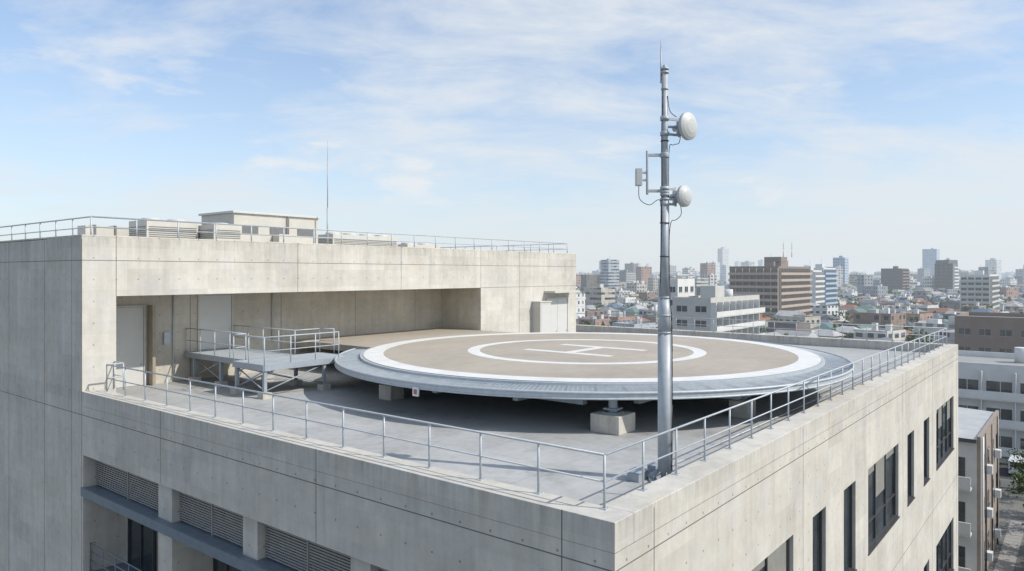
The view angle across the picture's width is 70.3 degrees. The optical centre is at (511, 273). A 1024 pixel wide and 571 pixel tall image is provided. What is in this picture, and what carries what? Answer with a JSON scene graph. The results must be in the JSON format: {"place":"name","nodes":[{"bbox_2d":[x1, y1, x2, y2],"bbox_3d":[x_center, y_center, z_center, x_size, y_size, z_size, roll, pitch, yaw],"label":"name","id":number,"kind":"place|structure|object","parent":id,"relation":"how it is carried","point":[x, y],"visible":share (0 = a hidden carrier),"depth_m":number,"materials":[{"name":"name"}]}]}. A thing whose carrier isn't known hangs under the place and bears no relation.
{"place":"outdoors","nodes":[
{"label":"outdoors","id":0,"kind":"place"},
{"bbox_2d":[0,0,1023,274],"label":"sky","id":1,"kind":"structure","parent":0,"point":[874,134],"materials":[{"name":"blue"}]},
{"bbox_2d":[672,269,764,333],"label":"apartment building","id":2,"kind":"structure","parent":0,"point":[720,303],"depth_m":155.08,"materials":[{"name":"white concrete"}]},
{"bbox_2d":[541,457,1023,570],"bbox_3d":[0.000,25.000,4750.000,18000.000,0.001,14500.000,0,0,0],"label":"ground","id":3,"kind":"structure","parent":0,"point":[1011,507],"depth_m":75.14,"materials":[{"name":"grey concrete"}]},
{"bbox_2d":[0,236,575,570],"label":"block walls","id":4,"kind":"structure","parent":3,"relation":"on","point":[506,305],"depth_m":33.49,"materials":[{"name":"concrete"}]},
{"bbox_2d":[77,225,128,235],"bbox_3d":[-20.358,-2.020,39.700,1.100,1.000,5.800,0,0,39],"label":"duct run","id":5,"kind":"object","parent":4,"relation":"on","point":[109,231],"visible":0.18,"depth_m":37.84,"materials":[{"name":"silver metal"}]},
{"bbox_2d":[129,218,197,238],"bbox_3d":[-18.310,-2.190,38.233,2.030,1.340,2.730,0,0,39],"label":"air handling unit","id":6,"kind":"object","parent":4,"relation":"on","point":[145,224],"visible":0.69,"depth_m":37.44,"materials":[{"name":"paint"}]},
{"bbox_2d":[198,223,241,240],"bbox_3d":[-15.733,-2.115,39.052,1.830,1.190,1.630,0,0,39],"label":"air handling unit","id":7,"kind":"object","parent":4,"relation":"on","point":[222,228],"visible":0.62,"depth_m":38.48,"materials":[{"name":"paint"}]},
{"bbox_2d":[199,210,320,242],"bbox_3d":[-14.797,-2.505,43.382,4.320,1.970,5.840,0,0,39],"label":"casing","id":8,"kind":"object","parent":4,"relation":"on","point":[261,219],"visible":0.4,"depth_m":42.02,"materials":[{"name":"paint"}]},
{"bbox_2d":[0,216,567,252],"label":"roof railing","id":9,"kind":"object","parent":4,"relation":"on","point":[251,234],"visible":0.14,"depth_m":36.74,"materials":[{"name":"metal"}]},
{"bbox_2d":[0,234,575,253],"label":"coping","id":10,"kind":"object","parent":4,"relation":"on","point":[32,239],"visible":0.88,"depth_m":35.42,"materials":[{"name":"concrete"}]},
{"bbox_2d":[116,288,480,387],"bbox_3d":[-10.862,3.175,40.965,3.716,4.450,23.355,0,0,39],"label":"recess lining","id":11,"kind":"object","parent":4,"relation":"attached to","point":[379,311],"visible":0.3,"depth_m":42.39,"materials":[{"name":"concrete"}]},
{"bbox_2d":[327,140,327,243],"bbox_3d":[-11.220,-4.820,44.233,0.500,6.600,0.500,0,0,39],"label":"lightning rod","id":12,"kind":"object","parent":4,"relation":"on","point":[327,190],"visible":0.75,"depth_m":44.20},
{"bbox_2d":[116,290,579,387],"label":"roof doors","id":13,"kind":"structure","parent":4,"relation":"in","point":[214,311],"depth_m":37.32,"materials":[{"name":"grey metal"}]},
{"bbox_2d":[318,232,397,246],"bbox_3d":[-10.809,-2.140,50.802,2.030,1.240,5.730,0,0,39],"label":"air handling unit","id":14,"kind":"object","parent":4,"relation":"on","point":[371,242],"visible":0.64,"depth_m":49.70,"materials":[{"name":"paint"}]},
{"bbox_2d":[398,243,439,247],"bbox_3d":[-7.527,-1.940,56.501,2.030,0.840,3.530,0,0,39],"label":"air handling unit","id":15,"kind":"object","parent":4,"relation":"on","point":[424,245],"visible":0.39,"depth_m":55.65,"materials":[{"name":"paint"}]},
{"bbox_2d":[0,236,956,570],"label":"panel joints","id":16,"kind":"object","parent":4,"relation":"attached to","point":[116,260],"visible":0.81,"depth_m":29.63,"materials":[{"name":"grey concrete"}]},
{"bbox_2d":[82,324,957,570],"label":"walls","id":17,"kind":"structure","parent":3,"relation":"on","point":[752,528],"depth_m":21.33,"materials":[{"name":"concrete"}]},
{"bbox_2d":[106,361,123,391],"bbox_3d":[-16.585,4.236,30.051,0.905,1.128,0.705,0,0,39],"label":"roof railing","id":18,"kind":"object","parent":17,"relation":"on","point":[114,363],"visible":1,"depth_m":30.02,"materials":[{"name":"metal"}]},
{"bbox_2d":[90,542,141,570],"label":"balcony rail","id":19,"kind":"object","parent":17,"relation":"attached to","point":[123,566],"visible":1,"depth_m":29.51,"materials":[{"name":"metal"}]},
{"bbox_2d":[81,460,387,570],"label":"facade fittings","id":20,"kind":"object","parent":17,"relation":"attached to","point":[195,534],"visible":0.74,"depth_m":25.01,"materials":[{"name":"metal"}]},
{"bbox_2d":[163,293,872,464],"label":"roof services","id":21,"kind":"object","parent":17,"relation":"on","point":[166,337],"visible":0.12,"depth_m":35.85,"materials":[{"name":"grey metal"}]},
{"bbox_2d":[184,325,348,399],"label":"access platform","id":22,"kind":"structure","parent":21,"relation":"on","point":[240,359],"depth_m":34.16,"materials":[{"name":"grey metal"}]},
{"bbox_2d":[147,301,551,385],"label":"equipment cabinets","id":23,"kind":"object","parent":21,"relation":"on","point":[541,316],"visible":0.77,"depth_m":35.34,"materials":[{"name":"metal"}]},
{"bbox_2d":[625,49,696,482],"bbox_3d":[3.911,-0.362,19.049,1.726,11.529,1.124,0,0,22],"label":"antenna mast","id":24,"kind":"object","parent":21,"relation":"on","point":[685,127],"visible":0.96,"depth_m":18.90,"materials":[{"name":"grey metal"}]},
{"bbox_2d":[116,331,926,505],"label":"roof slab","id":25,"kind":"structure","parent":17,"relation":"on","point":[554,422],"depth_m":26.55,"materials":[{"name":"grey concrete"}]},
{"bbox_2d":[293,328,854,435],"bbox_3d":[2.087,4.598,37.469,28.270,1.604,24.326,0,0,39],"label":"helipad","id":26,"kind":"object","parent":25,"relation":"on","point":[581,368],"visible":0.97,"depth_m":30.06,"materials":[{"name":"grey metal"}]},
{"bbox_2d":[104,313,947,509],"bbox_3d":[2.085,4.236,42.931,34.960,1.128,44.260,0,0,39],"label":"roof railing","id":27,"kind":"object","parent":17,"relation":"on","point":[538,492],"visible":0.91,"depth_m":20.61,"materials":[{"name":"metal"}]},
{"bbox_2d":[752,398,953,570],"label":"side windows","id":28,"kind":"structure","parent":17,"relation":"attached to","point":[883,518],"depth_m":32.49,"materials":[{"name":"black glass"}]},
{"bbox_2d":[619,270,634,282],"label":"apartment building","id":29,"kind":"structure","parent":3,"relation":"on","point":[626,276],"depth_m":1156.00,"materials":[{"name":"grey concrete"}]},
{"bbox_2d":[625,262,637,273],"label":"office tower","id":30,"kind":"structure","parent":3,"relation":"on","point":[631,266],"depth_m":1506.11,"materials":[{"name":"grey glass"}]},
{"bbox_2d":[658,279,694,313],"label":"apartment building","id":31,"kind":"structure","parent":3,"relation":"on","point":[681,287],"depth_m":167.34,"materials":[{"name":"concrete"}]},
{"bbox_2d":[670,273,688,278],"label":"apartment building","id":32,"kind":"structure","parent":3,"relation":"on","point":[684,276],"depth_m":908.49,"materials":[{"name":"white concrete"}]},
{"bbox_2d":[710,261,719,280],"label":"office tower","id":33,"kind":"structure","parent":3,"relation":"on","point":[717,269],"depth_m":1507.65,"materials":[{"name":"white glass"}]},
{"bbox_2d":[728,262,811,315],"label":"apartment building","id":34,"kind":"structure","parent":3,"relation":"on","point":[772,285],"depth_m":337.69,"materials":[{"name":"beige concrete"}]},
{"bbox_2d":[764,257,786,265],"bbox_3d":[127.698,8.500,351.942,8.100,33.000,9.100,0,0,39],"label":"rooftop penthouse","id":35,"kind":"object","parent":34,"relation":"on","point":[780,261],"depth_m":348.51,"materials":[{"name":"concrete"}]},
{"bbox_2d":[525,247,1023,343],"bbox_3d":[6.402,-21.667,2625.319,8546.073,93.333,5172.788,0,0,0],"label":"city buildings","id":36,"kind":"structure","parent":3,"relation":"on","point":[603,285],"depth_m":422.33,"materials":[{"name":"grey concrete"}]},
{"bbox_2d":[577,282,1023,342],"bbox_3d":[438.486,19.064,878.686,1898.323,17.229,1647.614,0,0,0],"label":"distant trees","id":37,"kind":"object","parent":3,"relation":"on","point":[911,337],"visible":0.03,"depth_m":308.01,"materials":[{"name":"green plant"}]},
{"bbox_2d":[804,266,824,304],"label":"apartment building","id":38,"kind":"structure","parent":3,"relation":"on","point":[817,295],"depth_m":424.50,"materials":[{"name":"white concrete"}]},
{"bbox_2d":[814,264,837,304],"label":"apartment building","id":39,"kind":"structure","parent":3,"relation":"on","point":[830,287],"depth_m":442.26,"materials":[{"name":"blue glass"}]},
{"bbox_2d":[833,256,848,283],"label":"office tower","id":40,"kind":"structure","parent":3,"relation":"on","point":[842,261],"depth_m":905.35,"materials":[{"name":"blue glass"}]},
{"bbox_2d":[881,266,909,290],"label":"apartment building","id":41,"kind":"structure","parent":3,"relation":"on","point":[896,278],"depth_m":705.99,"materials":[{"name":"grey concrete"}]},
{"bbox_2d":[922,248,939,275],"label":"office tower","id":42,"kind":"structure","parent":3,"relation":"on","point":[930,256],"depth_m":1508.54,"materials":[{"name":"blue glass"}]},
{"bbox_2d":[935,261,958,288],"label":"apartment building","id":43,"kind":"structure","parent":3,"relation":"on","point":[946,275],"depth_m":644.44,"materials":[{"name":"grey concrete"}]},
{"bbox_2d":[960,270,999,310],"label":"apartment building","id":44,"kind":"structure","parent":3,"relation":"on","point":[980,287],"depth_m":409.72,"materials":[{"name":"white concrete"}]},
{"bbox_2d":[955,312,1023,352],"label":"brick office building","id":45,"kind":"structure","parent":3,"relation":"on","point":[990,332],"depth_m":144.96,"materials":[{"name":"brown brick"}]},
{"bbox_2d":[994,520,1023,570],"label":"road","id":46,"kind":"structure","parent":3,"relation":"on","point":[1008,554],"depth_m":66.28,"materials":[{"name":"grey asphalt"}]},
{"bbox_2d":[1004,448,1023,479],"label":"tree","id":47,"kind":"object","parent":3,"relation":"on","point":[1021,466],"visible":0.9,"depth_m":80.86,"materials":[{"name":"green plant"}]},
{"bbox_2d":[1005,467,1023,500],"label":"tree","id":48,"kind":"object","parent":3,"relation":"on","point":[1018,481],"visible":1,"depth_m":71.37,"materials":[{"name":"green plant"}]},
{"bbox_2d":[958,407,1000,570],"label":"metal roof building","id":49,"kind":"structure","parent":0,"point":[979,493],"depth_m":58.68,"materials":[{"name":"white paint"}]},
{"bbox_2d":[958,347,1023,457],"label":"office building","id":50,"kind":"structure","parent":0,"point":[991,381],"depth_m":99.56,"materials":[{"name":"white concrete"}]},
{"bbox_2d":[999,458,1013,479],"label":"service road","id":51,"kind":"structure","parent":0,"point":[1003,472],"depth_m":92.74,"materials":[{"name":"grey asphalt"}]},
{"bbox_2d":[1008,455,1023,474],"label":"parked van","id":52,"kind":"object","parent":51,"relation":"on","point":[1012,467],"visible":0.62,"depth_m":89.60,"materials":[{"name":"white paint"}]}
]}

